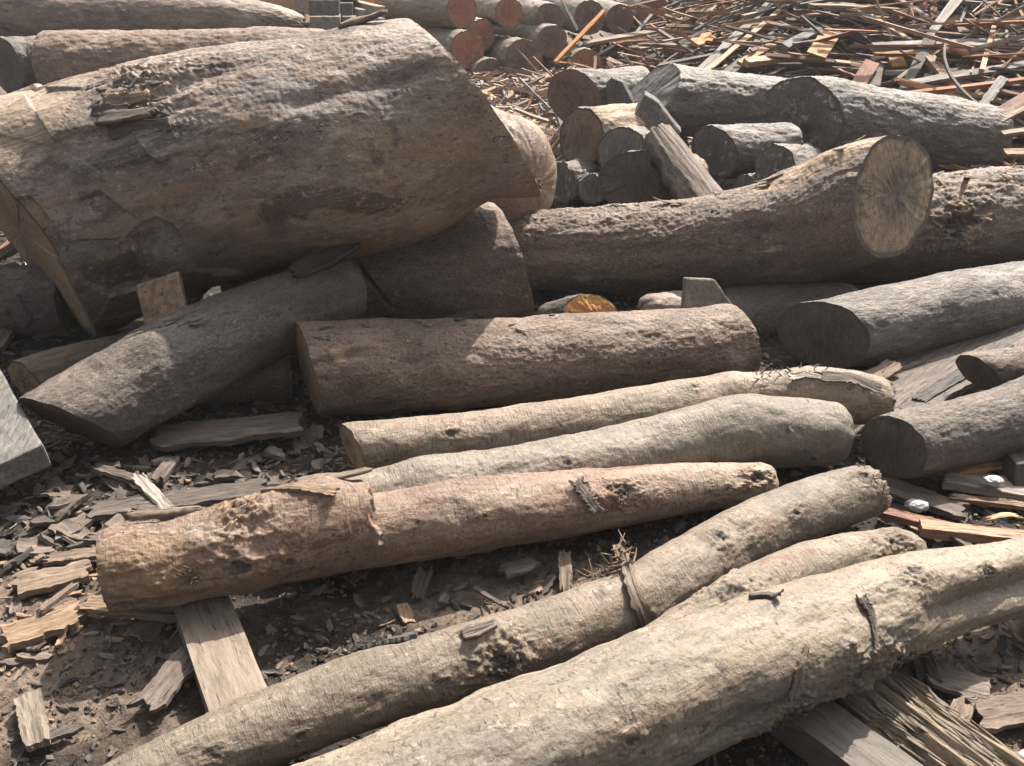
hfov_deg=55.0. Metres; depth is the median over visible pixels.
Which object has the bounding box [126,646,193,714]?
bark chip
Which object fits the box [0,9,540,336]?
giant log
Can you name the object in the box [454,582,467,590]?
bark chip
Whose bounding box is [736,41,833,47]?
slat
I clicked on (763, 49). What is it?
lath
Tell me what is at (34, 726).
offcut
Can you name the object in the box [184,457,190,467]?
bark chip
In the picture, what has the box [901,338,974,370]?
lath
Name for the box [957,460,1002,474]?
bark slab
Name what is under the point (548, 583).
bark chip
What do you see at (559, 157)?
slat
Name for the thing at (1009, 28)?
board
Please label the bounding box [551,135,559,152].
slat
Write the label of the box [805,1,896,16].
slat
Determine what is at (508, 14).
log
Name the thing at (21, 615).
bark chip
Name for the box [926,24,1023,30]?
slat
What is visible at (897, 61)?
board
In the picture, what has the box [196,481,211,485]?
bark chip
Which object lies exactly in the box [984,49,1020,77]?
slat
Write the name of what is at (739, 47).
slat
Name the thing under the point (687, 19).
lath
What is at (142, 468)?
bark chip
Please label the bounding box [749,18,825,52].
slat
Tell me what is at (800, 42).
slat
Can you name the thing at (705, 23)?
slat
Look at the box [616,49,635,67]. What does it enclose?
slat
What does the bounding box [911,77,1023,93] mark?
slat
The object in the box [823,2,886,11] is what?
plank
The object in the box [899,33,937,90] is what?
plank
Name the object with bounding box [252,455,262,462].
bark chip
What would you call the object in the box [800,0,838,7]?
slat
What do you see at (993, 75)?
slat
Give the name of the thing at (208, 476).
bark chip
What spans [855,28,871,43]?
slat
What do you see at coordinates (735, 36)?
lath
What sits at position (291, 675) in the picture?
bark chip
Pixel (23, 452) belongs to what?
wood slab
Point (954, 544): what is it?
bark chip
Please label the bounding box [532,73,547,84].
slat
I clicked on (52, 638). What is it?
bark chip
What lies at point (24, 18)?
log
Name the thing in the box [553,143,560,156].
slat
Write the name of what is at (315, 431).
bark chip
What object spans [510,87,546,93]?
slat
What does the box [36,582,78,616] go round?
stick
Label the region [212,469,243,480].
bark chip
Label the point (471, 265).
log
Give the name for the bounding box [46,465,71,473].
bark chip
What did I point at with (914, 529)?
bark chip
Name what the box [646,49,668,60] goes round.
slat
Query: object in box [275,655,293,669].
bark chip
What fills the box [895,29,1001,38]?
slat
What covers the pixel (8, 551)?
bark chip
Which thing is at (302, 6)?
squared timber
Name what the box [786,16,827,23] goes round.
slat
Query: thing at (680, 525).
bark chip
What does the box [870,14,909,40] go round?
lath
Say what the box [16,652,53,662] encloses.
bark chip
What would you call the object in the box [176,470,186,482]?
bark chip
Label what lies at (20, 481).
bark chip
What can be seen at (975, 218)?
log
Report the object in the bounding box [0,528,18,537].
bark chip
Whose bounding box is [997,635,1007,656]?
bark chip
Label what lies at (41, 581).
bark slab
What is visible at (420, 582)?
bark chip
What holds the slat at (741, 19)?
on the scrap wood
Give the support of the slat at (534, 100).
on the scrap wood
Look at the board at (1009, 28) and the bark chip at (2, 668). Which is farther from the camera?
the board at (1009, 28)
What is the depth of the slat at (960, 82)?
7.85 m
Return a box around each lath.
[671,4,725,28]
[698,2,772,67]
[706,4,786,69]
[736,33,788,66]
[839,12,950,17]
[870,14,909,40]
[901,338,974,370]
[909,61,1023,87]
[999,127,1023,136]
[1001,148,1023,157]
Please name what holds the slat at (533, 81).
on the scrap wood
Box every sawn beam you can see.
[173,596,291,765]
[768,700,922,765]
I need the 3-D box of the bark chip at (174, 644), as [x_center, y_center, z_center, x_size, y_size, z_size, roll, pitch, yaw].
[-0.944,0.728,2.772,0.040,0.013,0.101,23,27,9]
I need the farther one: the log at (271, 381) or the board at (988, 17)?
the board at (988, 17)
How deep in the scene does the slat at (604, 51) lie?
11.52 m
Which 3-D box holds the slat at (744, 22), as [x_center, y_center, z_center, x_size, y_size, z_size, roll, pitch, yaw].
[2.933,-3.555,9.413,2.002,0.056,0.067,-11,20,-7]
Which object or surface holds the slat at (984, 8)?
on the scrap wood
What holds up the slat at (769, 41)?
on the scrap wood
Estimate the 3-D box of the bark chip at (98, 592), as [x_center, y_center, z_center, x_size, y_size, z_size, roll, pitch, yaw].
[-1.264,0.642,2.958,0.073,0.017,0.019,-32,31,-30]
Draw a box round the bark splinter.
[601,529,656,628]
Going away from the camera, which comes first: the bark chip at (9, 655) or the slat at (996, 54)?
the bark chip at (9, 655)
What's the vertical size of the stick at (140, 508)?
0.028 m
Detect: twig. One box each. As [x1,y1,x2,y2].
[469,584,508,609]
[942,43,977,101]
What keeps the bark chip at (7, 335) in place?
on the ground
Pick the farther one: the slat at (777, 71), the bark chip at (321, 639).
the slat at (777, 71)
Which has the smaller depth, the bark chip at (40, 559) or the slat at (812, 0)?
the bark chip at (40, 559)
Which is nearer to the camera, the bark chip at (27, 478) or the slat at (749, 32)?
the bark chip at (27, 478)
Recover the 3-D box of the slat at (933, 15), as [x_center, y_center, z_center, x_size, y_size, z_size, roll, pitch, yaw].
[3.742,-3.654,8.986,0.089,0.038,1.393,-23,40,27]
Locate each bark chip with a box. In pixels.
[0,242,17,260]
[0,328,16,353]
[0,504,20,513]
[0,509,16,518]
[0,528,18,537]
[0,538,15,556]
[0,540,15,555]
[0,546,33,570]
[0,650,15,657]
[0,658,26,666]
[0,664,5,671]
[3,501,16,503]
[4,515,32,522]
[8,566,38,582]
[9,541,16,545]
[10,757,29,764]
[12,478,31,487]
[15,537,55,556]
[15,612,32,618]
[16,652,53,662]
[17,526,43,538]
[23,474,32,482]
[26,640,49,651]
[29,555,47,563]
[30,516,58,525]
[35,550,59,562]
[36,484,74,498]
[39,532,63,547]
[44,510,55,513]
[44,588,63,596]
[45,475,63,492]
[45,493,90,520]
[45,636,56,640]
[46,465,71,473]
[47,512,92,542]
[48,493,88,508]
[50,723,83,742]
[56,518,92,541]
[57,645,67,654]
[61,535,85,547]
[66,525,108,550]
[68,625,82,635]
[69,589,82,594]
[78,481,86,492]
[81,588,100,602]
[81,631,103,636]
[84,753,93,761]
[91,738,98,749]
[97,461,119,467]
[98,477,124,487]
[100,519,126,526]
[101,635,123,642]
[104,513,138,526]
[108,486,122,498]
[109,619,136,626]
[112,484,132,498]
[123,620,164,641]
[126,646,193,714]
[127,491,137,495]
[130,465,155,471]
[137,519,160,522]
[151,455,171,465]
[163,634,182,652]
[169,475,180,478]
[173,484,181,489]
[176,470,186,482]
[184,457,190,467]
[192,447,204,452]
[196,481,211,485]
[204,473,232,484]
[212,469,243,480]
[229,458,248,470]
[251,461,260,473]
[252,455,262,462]
[259,446,285,460]
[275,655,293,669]
[284,672,295,680]
[293,437,300,456]
[293,627,304,635]
[300,423,324,441]
[303,584,327,599]
[305,432,315,449]
[311,458,324,470]
[313,441,325,455]
[313,445,338,459]
[314,635,328,643]
[353,594,364,608]
[396,602,415,624]
[410,565,432,600]
[450,599,461,610]
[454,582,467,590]
[481,565,499,576]
[497,557,540,579]
[511,590,516,602]
[526,587,533,593]
[534,584,542,592]
[539,574,555,594]
[672,519,686,530]
[890,502,906,510]
[907,525,919,534]
[911,650,942,683]
[924,664,994,699]
[932,542,943,548]
[952,541,972,546]
[956,663,964,669]
[957,511,968,523]
[960,690,1023,733]
[978,667,999,672]
[991,676,997,683]
[994,665,1013,668]
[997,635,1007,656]
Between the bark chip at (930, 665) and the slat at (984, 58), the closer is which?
the bark chip at (930, 665)
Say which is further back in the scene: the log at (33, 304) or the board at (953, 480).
the log at (33, 304)
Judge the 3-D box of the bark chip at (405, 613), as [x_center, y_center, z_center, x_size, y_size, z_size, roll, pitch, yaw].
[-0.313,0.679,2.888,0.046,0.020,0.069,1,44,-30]
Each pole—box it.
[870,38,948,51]
[946,38,1023,51]
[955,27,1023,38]
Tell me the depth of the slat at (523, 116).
8.64 m
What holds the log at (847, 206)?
on the ground
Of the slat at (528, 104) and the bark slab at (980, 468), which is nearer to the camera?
the bark slab at (980, 468)
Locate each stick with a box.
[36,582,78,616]
[91,463,154,484]
[130,506,172,519]
[131,472,174,508]
[554,9,605,63]
[560,0,578,30]
[633,14,652,38]
[657,29,704,59]
[950,535,968,545]
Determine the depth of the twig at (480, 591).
2.93 m
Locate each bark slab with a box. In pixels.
[0,600,87,653]
[11,559,92,599]
[43,547,95,566]
[77,594,176,622]
[83,532,97,544]
[86,478,267,521]
[149,456,179,482]
[150,411,304,451]
[557,548,572,591]
[606,76,634,104]
[635,91,680,134]
[863,359,902,379]
[881,475,969,520]
[888,323,1023,410]
[891,348,938,365]
[895,387,984,398]
[896,373,949,408]
[912,340,1013,402]
[947,493,1023,510]
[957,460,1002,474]
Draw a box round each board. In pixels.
[806,30,838,59]
[852,59,878,83]
[870,64,883,86]
[887,55,907,67]
[912,16,925,37]
[925,54,953,85]
[942,469,1023,501]
[946,8,972,29]
[958,58,980,70]
[971,82,1017,120]
[984,0,993,18]
[997,18,1020,31]
[997,92,1023,112]
[1001,105,1023,121]
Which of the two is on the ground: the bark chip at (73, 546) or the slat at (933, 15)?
the bark chip at (73, 546)
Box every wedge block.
[136,271,187,323]
[681,277,731,307]
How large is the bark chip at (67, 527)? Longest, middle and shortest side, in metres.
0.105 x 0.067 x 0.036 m
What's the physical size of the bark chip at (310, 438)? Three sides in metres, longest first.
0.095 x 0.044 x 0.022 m
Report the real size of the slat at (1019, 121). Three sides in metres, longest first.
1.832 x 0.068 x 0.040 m
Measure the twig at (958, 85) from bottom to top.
0.355 m
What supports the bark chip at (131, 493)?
on the bark chip at (121, 494)
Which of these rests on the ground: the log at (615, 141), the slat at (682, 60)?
the log at (615, 141)
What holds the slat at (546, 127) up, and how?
on the ground
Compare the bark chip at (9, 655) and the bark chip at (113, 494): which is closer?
the bark chip at (9, 655)
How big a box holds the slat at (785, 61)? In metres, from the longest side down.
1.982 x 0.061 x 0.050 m
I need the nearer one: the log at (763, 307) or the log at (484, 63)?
the log at (763, 307)
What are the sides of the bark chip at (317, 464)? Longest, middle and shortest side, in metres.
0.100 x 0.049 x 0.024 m
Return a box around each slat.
[496,85,509,105]
[507,75,543,92]
[509,87,546,97]
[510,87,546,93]
[511,112,533,117]
[514,107,556,124]
[518,98,547,101]
[522,92,532,110]
[529,120,559,136]
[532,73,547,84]
[544,119,551,133]
[546,55,569,66]
[548,124,561,143]
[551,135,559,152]
[553,61,592,68]
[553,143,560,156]
[555,154,562,160]
[598,40,620,55]
[608,42,638,56]
[616,39,650,43]
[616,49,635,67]
[619,4,703,27]
[621,0,660,9]
[630,46,669,52]
[637,19,696,45]
[646,43,718,48]
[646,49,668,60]
[656,48,747,67]
[662,19,775,41]
[663,42,719,44]
[678,8,751,44]
[693,7,735,30]
[694,0,743,7]
[697,1,747,20]
[703,8,789,15]
[704,48,716,53]
[706,0,792,9]
[713,60,789,69]
[719,3,863,28]
[720,2,764,35]
[721,40,780,52]
[721,43,763,50]
[725,25,847,59]
[730,2,763,14]
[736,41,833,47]
[745,20,773,53]
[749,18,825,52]
[757,73,829,76]
[760,24,903,43]
[762,63,849,66]
[764,17,821,54]
[765,53,1011,77]
[766,20,858,42]
[767,41,842,75]
[768,27,810,31]
[769,45,867,53]
[777,0,887,1]
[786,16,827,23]
[792,28,882,44]
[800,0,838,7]
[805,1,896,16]
[807,3,979,17]
[808,0,857,8]
[808,0,1022,44]
[811,22,854,28]
[812,26,927,38]
[824,28,912,34]
[834,59,887,64]
[846,35,874,41]
[849,44,1023,48]
[852,0,928,9]
[854,17,1023,36]
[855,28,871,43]
[862,16,1018,61]
[875,0,906,69]
[880,67,979,85]
[881,5,1023,87]
[881,77,892,81]
[883,68,1023,76]
[889,21,969,38]
[891,13,990,18]
[892,49,940,82]
[895,0,930,16]
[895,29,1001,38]
[896,0,940,20]
[898,77,1023,114]
[906,19,1023,25]
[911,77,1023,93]
[924,73,1019,96]
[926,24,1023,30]
[926,63,1023,125]
[927,1,979,18]
[929,0,938,20]
[931,85,1014,90]
[937,68,1023,87]
[938,28,1000,84]
[939,48,1023,60]
[941,0,1012,4]
[941,20,1023,27]
[948,47,1004,63]
[949,32,1006,67]
[954,88,1006,104]
[959,0,971,21]
[961,52,1023,57]
[966,16,1023,20]
[969,34,1023,52]
[973,0,999,15]
[974,47,1023,93]
[979,0,1002,71]
[980,0,986,18]
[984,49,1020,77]
[985,11,1018,16]
[986,50,1023,66]
[997,88,1023,97]
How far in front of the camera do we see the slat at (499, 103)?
9.22 m
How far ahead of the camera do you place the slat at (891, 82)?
8.08 m
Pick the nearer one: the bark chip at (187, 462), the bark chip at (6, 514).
the bark chip at (6, 514)
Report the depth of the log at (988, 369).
3.86 m
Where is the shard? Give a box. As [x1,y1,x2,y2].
[689,32,716,47]
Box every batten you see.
[583,26,671,46]
[742,53,784,67]
[873,50,1005,57]
[878,508,952,527]
[918,519,1023,543]
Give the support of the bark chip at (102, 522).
on the ground
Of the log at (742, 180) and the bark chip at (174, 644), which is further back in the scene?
the log at (742, 180)
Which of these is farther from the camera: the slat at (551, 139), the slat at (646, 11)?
the slat at (646, 11)
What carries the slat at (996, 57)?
on the scrap wood
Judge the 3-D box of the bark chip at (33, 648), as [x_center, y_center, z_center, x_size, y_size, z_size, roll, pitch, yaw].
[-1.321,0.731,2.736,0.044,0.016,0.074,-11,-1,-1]
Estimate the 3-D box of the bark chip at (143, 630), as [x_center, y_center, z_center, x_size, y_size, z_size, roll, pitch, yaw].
[-1.055,0.709,2.814,0.091,0.028,0.117,20,17,10]
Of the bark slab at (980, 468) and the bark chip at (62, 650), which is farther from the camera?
the bark slab at (980, 468)
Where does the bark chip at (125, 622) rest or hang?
on the ground
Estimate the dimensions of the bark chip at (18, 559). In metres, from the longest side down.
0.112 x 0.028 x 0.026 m
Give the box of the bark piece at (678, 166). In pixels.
[642,123,721,199]
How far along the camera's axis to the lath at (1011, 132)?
7.11 m
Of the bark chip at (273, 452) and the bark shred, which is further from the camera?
the bark chip at (273, 452)
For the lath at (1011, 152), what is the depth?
7.00 m
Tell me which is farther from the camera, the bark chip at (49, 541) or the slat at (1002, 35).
the slat at (1002, 35)
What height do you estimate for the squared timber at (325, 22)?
0.219 m
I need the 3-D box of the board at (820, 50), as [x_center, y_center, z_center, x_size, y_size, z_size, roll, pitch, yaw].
[2.746,-2.986,8.650,0.173,0.206,0.490,14,30,26]
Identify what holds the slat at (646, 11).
on the scrap wood
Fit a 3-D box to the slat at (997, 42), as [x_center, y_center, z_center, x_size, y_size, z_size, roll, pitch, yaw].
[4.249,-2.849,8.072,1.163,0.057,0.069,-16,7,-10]
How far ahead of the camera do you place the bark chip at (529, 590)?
2.99 m
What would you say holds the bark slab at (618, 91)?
on the log at (693, 100)
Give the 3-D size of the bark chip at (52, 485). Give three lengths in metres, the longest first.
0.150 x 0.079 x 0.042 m
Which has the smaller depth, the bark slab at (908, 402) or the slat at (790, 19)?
the bark slab at (908, 402)
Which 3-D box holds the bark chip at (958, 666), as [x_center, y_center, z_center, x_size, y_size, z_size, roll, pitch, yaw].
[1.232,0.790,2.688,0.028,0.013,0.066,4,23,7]
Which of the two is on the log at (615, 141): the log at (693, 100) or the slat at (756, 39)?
the log at (693, 100)
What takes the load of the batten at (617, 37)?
on the scrap wood
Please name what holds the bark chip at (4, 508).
on the ground
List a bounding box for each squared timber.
[260,0,309,22]
[295,0,367,16]
[309,0,340,15]
[310,14,341,29]
[340,0,353,15]
[342,14,356,21]
[354,0,384,16]
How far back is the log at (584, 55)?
11.18 m
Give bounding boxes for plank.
[723,8,799,72]
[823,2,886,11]
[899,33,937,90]
[923,0,963,37]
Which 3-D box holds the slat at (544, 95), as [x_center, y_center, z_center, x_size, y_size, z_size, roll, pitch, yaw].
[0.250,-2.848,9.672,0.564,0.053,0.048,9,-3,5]
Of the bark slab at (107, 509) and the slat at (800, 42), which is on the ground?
the bark slab at (107, 509)
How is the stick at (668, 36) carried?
on the scrap wood
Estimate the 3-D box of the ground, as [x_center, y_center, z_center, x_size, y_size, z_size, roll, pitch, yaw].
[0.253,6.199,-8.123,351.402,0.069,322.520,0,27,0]
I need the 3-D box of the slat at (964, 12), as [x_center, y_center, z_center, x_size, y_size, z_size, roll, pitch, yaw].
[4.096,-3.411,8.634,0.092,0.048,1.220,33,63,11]
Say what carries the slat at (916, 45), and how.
on the scrap wood
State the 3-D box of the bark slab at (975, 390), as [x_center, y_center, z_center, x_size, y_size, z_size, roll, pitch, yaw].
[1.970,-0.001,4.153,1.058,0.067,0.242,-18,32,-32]
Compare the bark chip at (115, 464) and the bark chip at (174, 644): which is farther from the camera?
the bark chip at (115, 464)
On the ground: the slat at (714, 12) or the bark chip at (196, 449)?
the bark chip at (196, 449)
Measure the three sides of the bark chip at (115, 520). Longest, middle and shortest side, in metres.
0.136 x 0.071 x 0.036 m
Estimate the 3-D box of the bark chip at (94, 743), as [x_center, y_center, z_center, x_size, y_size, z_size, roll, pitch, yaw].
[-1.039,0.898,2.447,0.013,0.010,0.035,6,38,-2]
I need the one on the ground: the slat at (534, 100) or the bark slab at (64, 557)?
the bark slab at (64, 557)
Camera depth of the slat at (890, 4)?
8.65 m
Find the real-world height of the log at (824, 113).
0.767 m
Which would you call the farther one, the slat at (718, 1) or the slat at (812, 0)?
the slat at (718, 1)
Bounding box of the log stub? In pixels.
[537,294,616,314]
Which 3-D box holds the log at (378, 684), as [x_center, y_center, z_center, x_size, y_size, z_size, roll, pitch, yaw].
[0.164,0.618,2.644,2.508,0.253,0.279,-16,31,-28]
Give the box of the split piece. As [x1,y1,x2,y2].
[978,76,1008,103]
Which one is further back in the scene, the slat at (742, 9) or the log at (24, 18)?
the log at (24, 18)
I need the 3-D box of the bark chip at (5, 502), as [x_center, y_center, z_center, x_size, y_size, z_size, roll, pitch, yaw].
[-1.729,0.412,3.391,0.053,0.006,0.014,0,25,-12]
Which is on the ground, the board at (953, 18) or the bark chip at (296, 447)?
the bark chip at (296, 447)
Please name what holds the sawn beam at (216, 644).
on the ground
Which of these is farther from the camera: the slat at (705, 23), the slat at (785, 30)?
the slat at (705, 23)
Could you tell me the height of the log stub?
0.238 m
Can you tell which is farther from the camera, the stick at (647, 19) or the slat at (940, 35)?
the stick at (647, 19)
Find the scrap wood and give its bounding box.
[0,0,1023,264]
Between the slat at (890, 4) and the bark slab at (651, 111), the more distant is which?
the slat at (890, 4)
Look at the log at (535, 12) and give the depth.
11.31 m
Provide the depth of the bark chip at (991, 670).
2.68 m
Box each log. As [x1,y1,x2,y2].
[0,0,305,36]
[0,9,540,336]
[0,26,324,93]
[0,262,80,341]
[6,331,130,394]
[18,243,366,447]
[95,462,778,612]
[102,465,891,765]
[199,355,292,404]
[220,202,533,319]
[291,527,1023,765]
[295,303,761,416]
[339,363,895,468]
[345,393,854,492]
[377,0,476,28]
[423,27,484,69]
[463,17,495,50]
[466,56,505,81]
[475,0,522,28]
[484,35,542,76]
[488,105,556,222]
[493,22,566,57]
[509,135,933,292]
[518,0,563,26]
[541,0,604,34]
[547,66,648,120]
[553,44,601,68]
[553,158,599,204]
[559,103,645,165]
[576,172,608,205]
[595,0,633,33]
[597,125,688,169]
[598,149,708,203]
[611,0,667,24]
[630,63,789,136]
[691,122,802,178]
[722,282,857,336]
[733,173,757,188]
[754,143,821,179]
[766,76,1013,170]
[777,261,1023,367]
[813,165,1023,283]
[832,668,1023,765]
[860,375,1023,478]
[955,346,1023,389]
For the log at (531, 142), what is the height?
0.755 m
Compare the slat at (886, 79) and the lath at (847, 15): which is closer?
the slat at (886, 79)
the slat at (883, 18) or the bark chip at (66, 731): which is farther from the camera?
the slat at (883, 18)
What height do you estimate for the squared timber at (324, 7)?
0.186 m
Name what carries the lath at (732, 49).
on the scrap wood
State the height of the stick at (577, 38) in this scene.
0.470 m
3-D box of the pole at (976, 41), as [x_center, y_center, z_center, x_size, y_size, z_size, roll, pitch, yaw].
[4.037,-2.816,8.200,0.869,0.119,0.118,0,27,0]
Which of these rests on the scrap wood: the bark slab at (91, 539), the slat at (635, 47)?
the slat at (635, 47)
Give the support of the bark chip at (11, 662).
on the ground
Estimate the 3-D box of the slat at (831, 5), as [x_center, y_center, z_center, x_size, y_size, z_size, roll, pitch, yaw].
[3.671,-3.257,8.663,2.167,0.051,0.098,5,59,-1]
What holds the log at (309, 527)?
on the ground
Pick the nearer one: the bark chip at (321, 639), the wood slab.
the bark chip at (321, 639)
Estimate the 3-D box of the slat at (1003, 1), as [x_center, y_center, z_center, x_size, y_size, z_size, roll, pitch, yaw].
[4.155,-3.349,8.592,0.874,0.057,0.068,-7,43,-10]
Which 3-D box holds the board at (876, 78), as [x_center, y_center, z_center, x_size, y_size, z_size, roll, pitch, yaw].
[2.981,-2.490,8.050,0.085,0.198,0.344,9,28,18]
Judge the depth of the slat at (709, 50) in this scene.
9.62 m
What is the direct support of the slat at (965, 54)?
on the scrap wood
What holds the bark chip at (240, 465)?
on the ground
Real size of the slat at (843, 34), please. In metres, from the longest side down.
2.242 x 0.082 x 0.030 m
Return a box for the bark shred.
[575,553,620,580]
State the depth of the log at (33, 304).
4.56 m
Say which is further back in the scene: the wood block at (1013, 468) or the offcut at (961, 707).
the wood block at (1013, 468)
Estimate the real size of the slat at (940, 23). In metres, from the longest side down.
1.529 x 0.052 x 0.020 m
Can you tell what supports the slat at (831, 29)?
on the scrap wood
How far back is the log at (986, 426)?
3.44 m
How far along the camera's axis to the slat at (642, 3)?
11.33 m
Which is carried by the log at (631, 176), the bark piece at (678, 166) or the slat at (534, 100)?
the bark piece at (678, 166)
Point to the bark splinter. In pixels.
(640, 607)
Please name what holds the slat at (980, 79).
on the scrap wood
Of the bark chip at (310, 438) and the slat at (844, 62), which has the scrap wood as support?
the slat at (844, 62)
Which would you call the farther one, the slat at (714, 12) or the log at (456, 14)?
the log at (456, 14)
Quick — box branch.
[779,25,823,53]
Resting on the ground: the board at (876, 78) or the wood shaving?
the wood shaving
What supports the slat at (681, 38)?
on the scrap wood
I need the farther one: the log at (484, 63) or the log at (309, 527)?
the log at (484, 63)
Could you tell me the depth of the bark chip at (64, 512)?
3.36 m
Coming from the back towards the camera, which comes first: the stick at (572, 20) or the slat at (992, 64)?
the stick at (572, 20)
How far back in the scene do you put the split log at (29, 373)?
4.08 m
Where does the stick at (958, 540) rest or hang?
on the batten at (900, 516)
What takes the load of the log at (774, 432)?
on the ground
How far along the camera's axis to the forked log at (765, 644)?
2.23 m
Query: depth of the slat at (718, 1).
10.50 m
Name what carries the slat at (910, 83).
on the scrap wood
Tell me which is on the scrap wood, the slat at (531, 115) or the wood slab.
the slat at (531, 115)
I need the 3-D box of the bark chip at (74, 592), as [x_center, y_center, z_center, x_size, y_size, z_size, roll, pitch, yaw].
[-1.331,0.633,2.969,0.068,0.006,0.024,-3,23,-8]
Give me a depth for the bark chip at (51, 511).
3.35 m
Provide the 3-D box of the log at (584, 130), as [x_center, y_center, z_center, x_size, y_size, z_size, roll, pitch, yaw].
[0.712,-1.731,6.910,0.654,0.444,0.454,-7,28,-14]
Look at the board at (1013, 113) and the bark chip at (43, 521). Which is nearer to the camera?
the bark chip at (43, 521)
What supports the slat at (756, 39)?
on the scrap wood
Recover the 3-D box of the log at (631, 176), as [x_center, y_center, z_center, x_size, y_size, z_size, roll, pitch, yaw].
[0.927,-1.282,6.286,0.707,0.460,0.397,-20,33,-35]
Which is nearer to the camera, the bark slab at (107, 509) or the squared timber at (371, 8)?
the bark slab at (107, 509)
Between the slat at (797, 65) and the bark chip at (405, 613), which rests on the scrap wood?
the slat at (797, 65)
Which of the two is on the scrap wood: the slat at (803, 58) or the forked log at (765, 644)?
the slat at (803, 58)
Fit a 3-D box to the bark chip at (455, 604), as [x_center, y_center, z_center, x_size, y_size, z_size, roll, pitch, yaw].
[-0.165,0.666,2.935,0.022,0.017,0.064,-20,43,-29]
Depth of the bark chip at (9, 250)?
5.41 m
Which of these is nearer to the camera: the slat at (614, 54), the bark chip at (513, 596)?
the bark chip at (513, 596)
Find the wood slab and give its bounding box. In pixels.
[0,370,50,488]
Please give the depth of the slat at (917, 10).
8.65 m
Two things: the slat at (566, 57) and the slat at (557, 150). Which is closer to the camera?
the slat at (557, 150)
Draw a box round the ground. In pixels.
[0,0,1023,765]
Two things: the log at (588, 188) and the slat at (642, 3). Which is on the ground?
the log at (588, 188)
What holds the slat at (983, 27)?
on the scrap wood
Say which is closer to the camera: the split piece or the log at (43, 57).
the split piece
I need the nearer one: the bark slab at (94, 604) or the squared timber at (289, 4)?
the bark slab at (94, 604)
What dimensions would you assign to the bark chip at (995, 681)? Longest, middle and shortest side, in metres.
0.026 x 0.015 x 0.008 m
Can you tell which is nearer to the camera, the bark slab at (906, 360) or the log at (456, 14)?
the bark slab at (906, 360)
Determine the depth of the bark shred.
2.68 m
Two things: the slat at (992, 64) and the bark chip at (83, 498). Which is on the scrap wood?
the slat at (992, 64)
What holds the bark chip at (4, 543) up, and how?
on the ground
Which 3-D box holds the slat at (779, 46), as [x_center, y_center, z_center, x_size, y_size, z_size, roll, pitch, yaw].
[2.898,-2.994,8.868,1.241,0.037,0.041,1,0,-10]
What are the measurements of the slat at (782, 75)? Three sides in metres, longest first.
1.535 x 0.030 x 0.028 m
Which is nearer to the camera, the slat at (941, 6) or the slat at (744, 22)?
the slat at (941, 6)
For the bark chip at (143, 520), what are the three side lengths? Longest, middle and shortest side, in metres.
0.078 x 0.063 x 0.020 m
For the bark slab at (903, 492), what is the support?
on the ground
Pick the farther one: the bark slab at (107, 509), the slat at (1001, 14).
the slat at (1001, 14)
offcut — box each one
[14,688,50,751]
[636,291,681,309]
[950,695,975,721]
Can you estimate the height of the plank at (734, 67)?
0.535 m
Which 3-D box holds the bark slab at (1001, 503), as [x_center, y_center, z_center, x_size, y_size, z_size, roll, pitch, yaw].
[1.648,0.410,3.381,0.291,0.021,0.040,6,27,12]
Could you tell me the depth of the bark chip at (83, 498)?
3.35 m
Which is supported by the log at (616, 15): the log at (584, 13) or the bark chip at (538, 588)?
the log at (584, 13)
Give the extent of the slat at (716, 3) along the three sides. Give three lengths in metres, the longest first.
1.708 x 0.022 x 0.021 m
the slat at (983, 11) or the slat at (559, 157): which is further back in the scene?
the slat at (983, 11)
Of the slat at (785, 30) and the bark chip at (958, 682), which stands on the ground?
the bark chip at (958, 682)
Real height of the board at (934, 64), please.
0.301 m
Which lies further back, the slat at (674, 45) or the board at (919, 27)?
the slat at (674, 45)
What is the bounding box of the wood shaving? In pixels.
[982,512,1023,520]
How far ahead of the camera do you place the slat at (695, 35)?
9.84 m
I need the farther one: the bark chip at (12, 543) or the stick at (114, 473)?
the stick at (114, 473)
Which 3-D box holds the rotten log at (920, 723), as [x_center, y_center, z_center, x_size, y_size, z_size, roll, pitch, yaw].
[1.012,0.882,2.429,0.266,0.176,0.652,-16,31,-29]
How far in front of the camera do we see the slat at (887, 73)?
8.10 m
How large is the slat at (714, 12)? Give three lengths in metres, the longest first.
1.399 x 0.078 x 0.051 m
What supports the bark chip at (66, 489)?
on the ground
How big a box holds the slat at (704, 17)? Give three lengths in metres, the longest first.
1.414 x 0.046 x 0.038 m
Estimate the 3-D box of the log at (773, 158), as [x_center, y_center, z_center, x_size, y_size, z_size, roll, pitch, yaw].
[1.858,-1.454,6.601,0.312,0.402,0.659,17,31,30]
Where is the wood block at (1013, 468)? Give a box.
[1002,450,1023,486]
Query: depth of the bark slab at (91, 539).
3.16 m
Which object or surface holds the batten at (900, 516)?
on the ground
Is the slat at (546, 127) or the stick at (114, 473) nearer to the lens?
the stick at (114, 473)
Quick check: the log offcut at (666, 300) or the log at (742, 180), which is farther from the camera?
the log at (742, 180)

